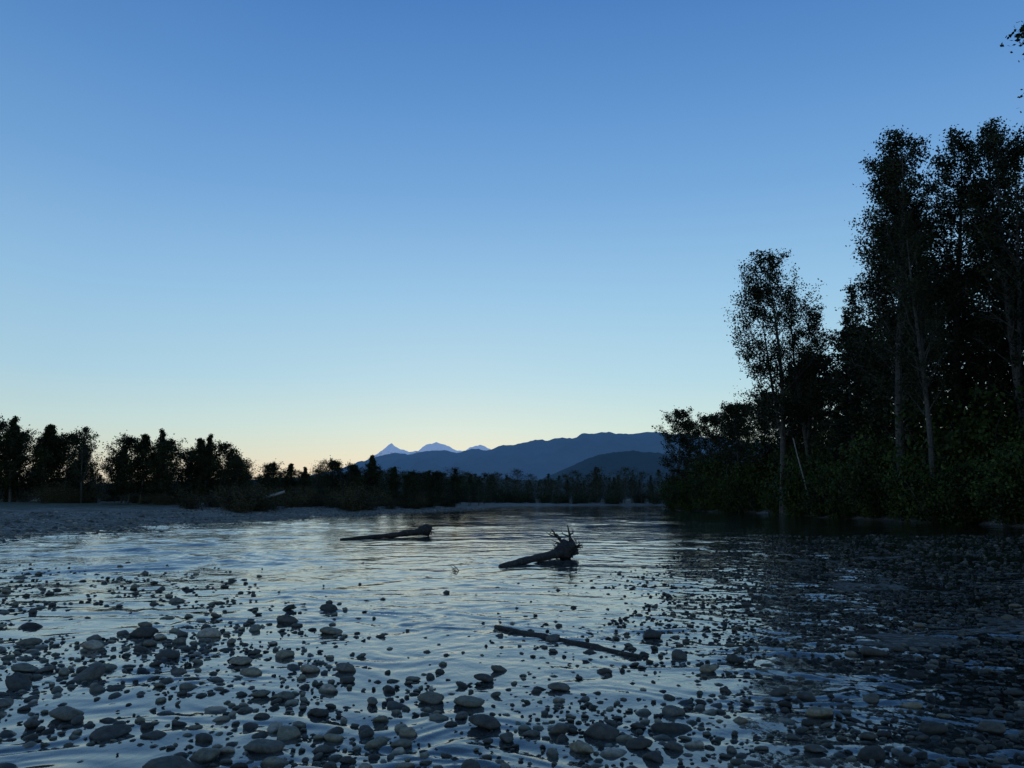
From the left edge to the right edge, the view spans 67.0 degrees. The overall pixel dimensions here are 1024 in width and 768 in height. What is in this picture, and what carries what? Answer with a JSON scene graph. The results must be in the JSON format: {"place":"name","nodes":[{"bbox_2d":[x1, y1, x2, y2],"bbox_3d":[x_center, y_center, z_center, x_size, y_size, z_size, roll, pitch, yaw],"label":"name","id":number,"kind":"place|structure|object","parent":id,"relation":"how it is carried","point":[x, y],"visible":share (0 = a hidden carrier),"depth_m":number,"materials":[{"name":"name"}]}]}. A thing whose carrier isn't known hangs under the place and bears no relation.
{"place":"outdoors","nodes":[
{"label":"outdoors","id":0,"kind":"place"},
{"bbox_2d":[1,474,660,498],"bbox_3d":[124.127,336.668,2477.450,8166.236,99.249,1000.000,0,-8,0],"label":"valley foothills","id":1,"kind":"structure","parent":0,"point":[533,482],"depth_m":2296.69,"materials":[{"name":"green plant"}]},
{"bbox_2d":[375,442,490,456],"bbox_3d":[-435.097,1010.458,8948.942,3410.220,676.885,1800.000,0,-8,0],"label":"mountain peaks","id":2,"kind":"object","parent":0,"point":[391,448],"visible":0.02,"depth_m":8909.18,"materials":[{"name":"white snow"}]},
{"bbox_2d":[0,506,1023,766],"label":"river water","id":3,"kind":"structure","parent":0,"point":[614,538],"depth_m":20.89,"materials":[{"name":"blue liquid"}]},
{"bbox_2d":[340,524,434,540],"bbox_3d":[-5.208,6.246,32.705,4.700,0.602,0.573,8,-12,-43],"label":"driftwood log","id":4,"kind":"object","parent":3,"relation":"on","point":[425,529],"visible":1,"depth_m":33.02,"materials":[{"name":"brown wood"}]},
{"bbox_2d":[498,525,583,568],"bbox_3d":[0.942,4.268,20.112,1.192,1.115,3.751,-4,-9,23],"label":"driftwood log","id":5,"kind":"object","parent":3,"relation":"in","point":[564,549],"visible":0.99,"depth_m":20.79,"materials":[{"name":"brown wood"}]},
{"bbox_2d":[494,625,641,659],"bbox_3d":[0.558,2.936,8.861,0.089,0.084,2.420,7,-11,-39],"label":"driftwood log","id":6,"kind":"object","parent":3,"relation":"on","point":[579,644],"visible":0.91,"depth_m":8.65,"materials":[{"name":"brown wood"}]},
{"bbox_2d":[470,534,1023,767],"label":"riffle stones","id":7,"kind":"object","parent":3,"relation":"on","point":[868,755],"visible":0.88,"depth_m":8.35,"materials":[{"name":"grey stone"}]},
{"bbox_2d":[0,499,1023,767],"bbox_3d":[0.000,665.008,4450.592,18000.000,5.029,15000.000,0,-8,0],"label":"ground","id":8,"kind":"structure","parent":0,"point":[70,511],"depth_m":8.75,"materials":[{"name":"grey gravel"}]},
{"bbox_2d":[0,413,13,490],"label":"willow tree","id":9,"kind":"object","parent":8,"relation":"on","point":[4,427],"visible":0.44,"depth_m":110.66,"materials":[{"name":"green plant"}]},
{"bbox_2d":[0,415,31,501],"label":"poplar tree","id":10,"kind":"object","parent":8,"relation":"on","point":[11,439],"visible":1,"depth_m":107.33,"materials":[{"name":"green plant"}]},
{"bbox_2d":[0,425,33,492],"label":"alder tree","id":11,"kind":"object","parent":8,"relation":"on","point":[27,473],"visible":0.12,"depth_m":111.87,"materials":[{"name":"green plant"}]},
{"bbox_2d":[0,424,40,500],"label":"willow tree","id":12,"kind":"object","parent":8,"relation":"on","point":[29,437],"visible":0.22,"depth_m":118.04,"materials":[{"name":"green plant"}]},
{"bbox_2d":[26,424,65,491],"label":"alder tree","id":13,"kind":"object","parent":8,"relation":"on","point":[46,439],"visible":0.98,"depth_m":107.21,"materials":[{"name":"green plant"}]},
{"bbox_2d":[28,426,69,491],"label":"alder tree","id":14,"kind":"object","parent":8,"relation":"on","point":[55,432],"visible":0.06,"depth_m":111.32,"materials":[{"name":"green plant"}]},
{"bbox_2d":[23,429,75,493],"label":"willow tree","id":15,"kind":"object","parent":8,"relation":"on","point":[33,485],"visible":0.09,"depth_m":116.30,"materials":[{"name":"green plant"}]},
{"bbox_2d":[45,426,99,495],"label":"willow tree","id":16,"kind":"object","parent":8,"relation":"on","point":[64,444],"visible":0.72,"depth_m":108.94,"materials":[{"name":"green plant"}]},
{"bbox_2d":[71,451,101,492],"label":"alder tree","id":17,"kind":"object","parent":8,"relation":"on","point":[89,472],"visible":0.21,"depth_m":116.97,"materials":[{"name":"green plant"}]},
{"bbox_2d":[69,426,104,502],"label":"alder tree","id":18,"kind":"object","parent":8,"relation":"on","point":[86,432],"visible":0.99,"depth_m":105.58,"materials":[{"name":"green plant"}]},
{"bbox_2d":[94,455,131,501],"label":"willow tree","id":19,"kind":"object","parent":8,"relation":"on","point":[109,478],"visible":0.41,"depth_m":116.32,"materials":[{"name":"green plant"}]},
{"bbox_2d":[96,430,149,503],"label":"willow tree","id":20,"kind":"object","parent":8,"relation":"on","point":[126,442],"visible":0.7,"depth_m":106.42,"materials":[{"name":"green plant"}]},
{"bbox_2d":[110,447,135,502],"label":"alder tree","id":21,"kind":"object","parent":8,"relation":"on","point":[120,475],"visible":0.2,"depth_m":108.83,"materials":[{"name":"green plant"}]},
{"bbox_2d":[123,433,159,503],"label":"alder tree","id":22,"kind":"object","parent":8,"relation":"on","point":[145,448],"visible":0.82,"depth_m":106.00,"materials":[{"name":"green plant"}]},
{"bbox_2d":[140,458,178,498],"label":"willow tree","id":23,"kind":"object","parent":8,"relation":"on","point":[152,493],"visible":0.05,"depth_m":116.30,"materials":[{"name":"green plant"}]},
{"bbox_2d":[151,428,173,494],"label":"poplar tree","id":24,"kind":"object","parent":8,"relation":"on","point":[162,435],"visible":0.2,"depth_m":107.25,"materials":[{"name":"green plant"}]},
{"bbox_2d":[139,434,191,497],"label":"willow tree","id":25,"kind":"object","parent":8,"relation":"on","point":[168,448],"visible":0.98,"depth_m":103.94,"materials":[{"name":"green plant"}]},
{"bbox_2d":[172,448,198,494],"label":"willow tree","id":26,"kind":"object","parent":8,"relation":"on","point":[182,475],"visible":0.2,"depth_m":114.75,"materials":[{"name":"green plant"}]},
{"bbox_2d":[179,438,215,505],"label":"alder tree","id":27,"kind":"object","parent":8,"relation":"on","point":[193,468],"visible":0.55,"depth_m":106.73,"materials":[{"name":"green plant"}]},
{"bbox_2d":[194,434,216,499],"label":"poplar tree","id":28,"kind":"object","parent":8,"relation":"on","point":[204,467],"visible":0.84,"depth_m":105.19,"materials":[{"name":"green plant"}]},
{"bbox_2d":[197,440,242,494],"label":"willow tree","id":29,"kind":"object","parent":8,"relation":"on","point":[221,448],"visible":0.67,"depth_m":105.86,"materials":[{"name":"green plant"}]},
{"bbox_2d":[0,479,462,512],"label":"shoreline brush","id":30,"kind":"object","parent":8,"relation":"on","point":[253,499],"visible":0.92,"depth_m":100.74,"materials":[{"name":"green plant"}]},
{"bbox_2d":[216,457,252,497],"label":"willow tree","id":31,"kind":"object","parent":8,"relation":"on","point":[237,464],"visible":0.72,"depth_m":102.95,"materials":[{"name":"green plant"}]},
{"bbox_2d":[219,454,252,491],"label":"willow tree","id":32,"kind":"object","parent":8,"relation":"on","point":[239,470],"visible":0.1,"depth_m":116.62,"materials":[{"name":"green plant"}]},
{"bbox_2d":[0,506,487,544],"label":"gravel bar stones","id":33,"kind":"object","parent":8,"relation":"on","point":[123,530],"visible":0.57,"depth_m":52.64,"materials":[{"name":"grey gravel"}]},
{"bbox_2d":[252,458,288,498],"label":"willow tree","id":34,"kind":"object","parent":8,"relation":"on","point":[271,469],"visible":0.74,"depth_m":108.86,"materials":[{"name":"green plant"}]},
{"bbox_2d":[262,491,284,498],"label":"bleached log","id":35,"kind":"object","parent":8,"relation":"on","point":[281,492],"visible":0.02,"depth_m":85.84,"materials":[{"name":"grey wood"}]},
{"bbox_2d":[279,463,298,495],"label":"alder tree","id":36,"kind":"object","parent":8,"relation":"on","point":[291,469],"visible":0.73,"depth_m":114.91,"materials":[{"name":"green plant"}]},
{"bbox_2d":[297,466,313,494],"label":"alder tree","id":37,"kind":"object","parent":8,"relation":"on","point":[305,474],"visible":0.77,"depth_m":111.94,"materials":[{"name":"green plant"}]},
{"bbox_2d":[315,455,348,498],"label":"willow tree","id":38,"kind":"object","parent":8,"relation":"on","point":[333,466],"visible":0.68,"depth_m":118.47,"materials":[{"name":"green plant"}]},
{"bbox_2d":[1,459,676,505],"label":"distant treeline","id":39,"kind":"object","parent":8,"relation":"on","point":[472,493],"visible":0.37,"depth_m":226.83,"materials":[{"name":"green plant"}]},
{"bbox_2d":[337,461,366,496],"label":"willow tree","id":40,"kind":"object","parent":8,"relation":"on","point":[353,469],"visible":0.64,"depth_m":116.61,"materials":[{"name":"green plant"}]},
{"bbox_2d":[362,455,381,492],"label":"alder tree","id":41,"kind":"object","parent":8,"relation":"on","point":[373,456],"visible":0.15,"depth_m":129.21,"materials":[{"name":"green plant"}]},
{"bbox_2d":[362,457,384,495],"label":"alder tree","id":42,"kind":"object","parent":8,"relation":"on","point":[374,468],"visible":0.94,"depth_m":120.87,"materials":[{"name":"green plant"}]},
{"bbox_2d":[386,466,401,504],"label":"alder tree","id":43,"kind":"object","parent":8,"relation":"on","point":[394,476],"visible":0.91,"depth_m":124.67,"materials":[{"name":"green plant"}]},
{"bbox_2d":[0,587,811,767],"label":"riverbed cobbles","id":44,"kind":"object","parent":8,"relation":"on","point":[424,737],"visible":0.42,"depth_m":7.45,"materials":[{"name":"stone"}]},
{"bbox_2d":[401,469,424,502],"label":"willow tree","id":45,"kind":"object","parent":8,"relation":"on","point":[413,475],"visible":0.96,"depth_m":122.74,"materials":[{"name":"green plant"}]},
{"bbox_2d":[423,470,448,507],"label":"willow tree","id":46,"kind":"object","parent":8,"relation":"on","point":[437,475],"visible":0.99,"depth_m":130.57,"materials":[{"name":"green plant"}]},
{"bbox_2d":[445,474,466,506],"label":"willow tree","id":47,"kind":"object","parent":8,"relation":"on","point":[455,479],"visible":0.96,"depth_m":136.24,"materials":[{"name":"green plant"}]},
{"bbox_2d":[0,561,1023,767],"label":"river stones","id":48,"kind":"object","parent":8,"relation":"on","point":[671,737],"visible":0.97,"depth_m":5.99,"materials":[{"name":"grey stone"}]},
{"bbox_2d":[651,406,703,484],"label":"alder tree","id":49,"kind":"object","parent":8,"relation":"on","point":[680,416],"visible":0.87,"depth_m":126.44,"materials":[{"name":"green plant"}]},
{"bbox_2d":[677,418,705,476],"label":"alder tree","id":50,"kind":"object","parent":8,"relation":"on","point":[695,438],"visible":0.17,"depth_m":133.42,"materials":[{"name":"green plant"}]},
{"bbox_2d":[688,412,727,472],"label":"alder tree","id":51,"kind":"object","parent":8,"relation":"on","point":[704,420],"visible":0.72,"depth_m":115.82,"materials":[{"name":"green plant"}]},
{"bbox_2d":[702,411,741,462],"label":"alder tree","id":52,"kind":"object","parent":8,"relation":"on","point":[719,413],"visible":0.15,"depth_m":121.52,"materials":[{"name":"green plant"}]},
{"bbox_2d":[712,400,756,476],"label":"alder tree","id":53,"kind":"object","parent":8,"relation":"on","point":[731,409],"visible":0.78,"depth_m":106.94,"materials":[{"name":"green plant"}]},
{"bbox_2d":[720,402,755,463],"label":"alder tree","id":54,"kind":"object","parent":8,"relation":"on","point":[734,431],"visible":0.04,"depth_m":128.15,"materials":[{"name":"green plant"}]},
{"bbox_2d":[721,400,760,463],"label":"alder tree","id":55,"kind":"object","parent":8,"relation":"on","point":[748,421],"visible":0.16,"depth_m":111.76,"materials":[{"name":"green plant"}]},
{"bbox_2d":[733,387,780,470],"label":"alder tree","id":56,"kind":"object","parent":8,"relation":"on","point":[758,426],"visible":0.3,"depth_m":98.17,"materials":[{"name":"green plant"}]},
{"bbox_2d":[748,392,776,457],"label":"conifer tree","id":57,"kind":"object","parent":8,"relation":"on","point":[761,436],"visible":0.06,"depth_m":103.90,"materials":[{"name":"green plant"}]},
{"bbox_2d":[721,248,837,513],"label":"cottonwood tree","id":58,"kind":"object","parent":8,"relation":"on","point":[758,295],"visible":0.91,"depth_m":84.91,"materials":[{"name":"green plant"}]},
{"bbox_2d":[763,361,808,475],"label":"conifer tree","id":59,"kind":"object","parent":8,"relation":"on","point":[775,457],"visible":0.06,"depth_m":91.88,"materials":[{"name":"green plant"}]},
{"bbox_2d":[768,383,824,446],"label":"alder tree","id":60,"kind":"object","parent":8,"relation":"on","point":[797,405],"visible":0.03,"depth_m":96.25,"materials":[{"name":"green plant"}]},
{"bbox_2d":[764,358,832,463],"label":"alder tree","id":61,"kind":"object","parent":8,"relation":"on","point":[797,440],"visible":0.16,"depth_m":88.06,"materials":[{"name":"green plant"}]},
{"bbox_2d":[770,286,837,467],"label":"cottonwood tree","id":62,"kind":"object","parent":8,"relation":"on","point":[806,430],"visible":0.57,"depth_m":84.44,"materials":[{"name":"green plant"}]},
{"bbox_2d":[786,350,837,432],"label":"alder tree","id":63,"kind":"object","parent":8,"relation":"on","point":[831,359],"visible":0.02,"depth_m":99.60,"materials":[{"name":"green plant"}]},
{"bbox_2d":[795,377,845,464],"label":"alder tree","id":64,"kind":"object","parent":8,"relation":"on","point":[816,414],"visible":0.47,"depth_m":81.33,"materials":[{"name":"green plant"}]},
{"bbox_2d":[793,438,849,498],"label":"dead snag","id":65,"kind":"object","parent":8,"relation":"on","point":[800,464],"visible":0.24,"depth_m":74.96,"materials":[{"name":"grey wood"}]},
{"bbox_2d":[808,311,870,475],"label":"conifer tree","id":66,"kind":"object","parent":8,"relation":"on","point":[844,334],"visible":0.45,"depth_m":76.69,"materials":[{"name":"green plant"}]},
{"bbox_2d":[656,353,1023,528],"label":"riverbank shrubs","id":67,"kind":"object","parent":8,"relation":"on","point":[979,472],"visible":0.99,"depth_m":58.84,"materials":[{"name":"green plant"}]},
{"bbox_2d":[809,283,872,461],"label":"conifer tree","id":68,"kind":"object","parent":8,"relation":"on","point":[851,296],"visible":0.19,"depth_m":79.53,"materials":[{"name":"green plant"}]},
{"bbox_2d":[807,323,892,442],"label":"alder tree","id":69,"kind":"object","parent":8,"relation":"on","point":[830,372],"visible":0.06,"depth_m":85.83,"materials":[{"name":"green plant"}]},
{"bbox_2d":[834,333,894,455],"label":"alder tree","id":70,"kind":"object","parent":8,"relation":"on","point":[846,404],"visible":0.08,"depth_m":76.28,"materials":[{"name":"green plant"}]},
{"bbox_2d":[846,351,903,440],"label":"alder tree","id":71,"kind":"object","parent":8,"relation":"on","point":[854,416],"visible":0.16,"depth_m":73.13,"materials":[{"name":"green plant"}]},
{"bbox_2d":[840,305,953,453],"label":"alder tree","id":72,"kind":"object","parent":8,"relation":"on","point":[872,410],"visible":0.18,"depth_m":67.68,"materials":[{"name":"green plant"}]},
{"bbox_2d":[840,135,953,422],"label":"cottonwood tree","id":73,"kind":"object","parent":8,"relation":"on","point":[861,290],"visible":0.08,"depth_m":68.28,"materials":[{"name":"green plant"}]},
{"bbox_2d":[827,125,980,476],"bbox_3d":[31.626,-5.387,62.073,10.313,30.892,10.471,7,-11,-38],"label":"cottonwood tree","id":74,"kind":"object","parent":8,"relation":"on","point":[890,171],"visible":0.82,"depth_m":61.36,"materials":[{"name":"green plant"}]},
{"bbox_2d":[844,139,964,451],"bbox_3d":[33.108,-6.251,64.662,9.157,31.660,10.501,-3,-9,19],"label":"cottonwood tree","id":75,"kind":"object","parent":8,"relation":"on","point":[873,259],"visible":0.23,"depth_m":64.51,"materials":[{"name":"green plant"}]},
{"bbox_2d":[874,339,949,457],"bbox_3d":[32.562,2.728,62.684,6.327,13.226,6.772,-6,-10,33],"label":"alder tree","id":76,"kind":"object","parent":8,"relation":"on","point":[904,411],"visible":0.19,"depth_m":62.10,"materials":[{"name":"green plant"}]},
{"bbox_2d":[876,200,959,521],"bbox_3d":[29.293,-1.772,55.919,5.568,23.531,6.386,-5,-10,30],"label":"cottonwood tree","id":77,"kind":"object","parent":8,"relation":"on","point":[915,292],"visible":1,"depth_m":55.77,"materials":[{"name":"green plant"}]},
{"bbox_2d":[884,124,1014,419],"bbox_3d":[36.078,-5.954,64.026,10.947,30.892,10.781,-1,-9,4],"label":"cottonwood tree","id":78,"kind":"object","parent":8,"relation":"on","point":[946,163],"visible":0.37,"depth_m":62.98,"materials":[{"name":"green plant"}]},
{"bbox_2d":[925,266,1003,442],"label":"alder tree","id":79,"kind":"object","parent":8,"relation":"on","point":[965,383],"visible":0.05,"depth_m":65.98,"materials":[{"name":"green plant"}]},
{"bbox_2d":[935,250,994,428],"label":"conifer tree","id":80,"kind":"object","parent":8,"relation":"on","point":[965,363],"visible":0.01,"depth_m":71.14,"materials":[{"name":"green plant"}]},
{"bbox_2d":[917,116,1023,391],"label":"cottonwood tree","id":81,"kind":"object","parent":8,"relation":"on","point":[978,186],"visible":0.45,"depth_m":59.95,"materials":[{"name":"green plant"}]},
{"bbox_2d":[930,309,1016,438],"bbox_3d":[35.371,1.648,58.524,6.854,14.328,7.337,0,-9,2],"label":"alder tree","id":82,"kind":"object","parent":8,"relation":"on","point":[973,366],"visible":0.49,"depth_m":58.51,"materials":[{"name":"green plant"}]},
{"bbox_2d":[936,120,1023,435],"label":"cottonwood tree","id":83,"kind":"object","parent":8,"relation":"on","point":[997,156],"visible":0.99,"depth_m":55.59,"materials":[{"name":"green plant"}]},
{"bbox_2d":[960,270,1023,438],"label":"alder tree","id":84,"kind":"object","parent":8,"relation":"on","point":[995,353],"visible":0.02,"depth_m":63.77,"materials":[{"name":"green plant"}]},
{"bbox_2d":[965,250,1023,419],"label":"alder tree","id":85,"kind":"object","parent":8,"relation":"on","point":[984,309],"visible":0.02,"depth_m":75.45,"materials":[{"name":"green plant"}]},
{"bbox_2d":[997,259,1023,430],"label":"alder tree","id":86,"kind":"object","parent":8,"relation":"on","point":[1010,373],"visible":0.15,"depth_m":57.63,"materials":[{"name":"green plant"}]},
{"bbox_2d":[998,321,1023,429],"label":"alder tree","id":87,"kind":"object","parent":8,"relation":"on","point":[1019,420],"visible":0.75,"depth_m":52.45,"materials":[{"name":"green plant"}]},
{"bbox_2d":[1000,21,1023,112],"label":"cottonwood tree","id":88,"kind":"object","parent":8,"relation":"on","point":[1019,35],"visible":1,"depth_m":41.16,"materials":[{"name":"green plant"}]},
{"bbox_2d":[0,0,1023,482],"label":"sky","id":89,"kind":"structure","parent":0,"point":[299,233],"materials":[{"name":"blue"}]},
{"bbox_2d":[311,432,766,479],"bbox_3d":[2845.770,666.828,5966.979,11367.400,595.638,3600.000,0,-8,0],"label":"mountain ridge","id":90,"kind":"structure","parent":0,"point":[540,459],"depth_m":5349.99,"materials":[{"name":"blue stone"}]},
{"bbox_2d":[541,450,704,482],"bbox_3d":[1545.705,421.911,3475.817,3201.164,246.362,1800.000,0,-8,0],"label":"foothill","id":91,"kind":"structure","parent":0,"point":[645,462],"depth_m":3160.94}
]}

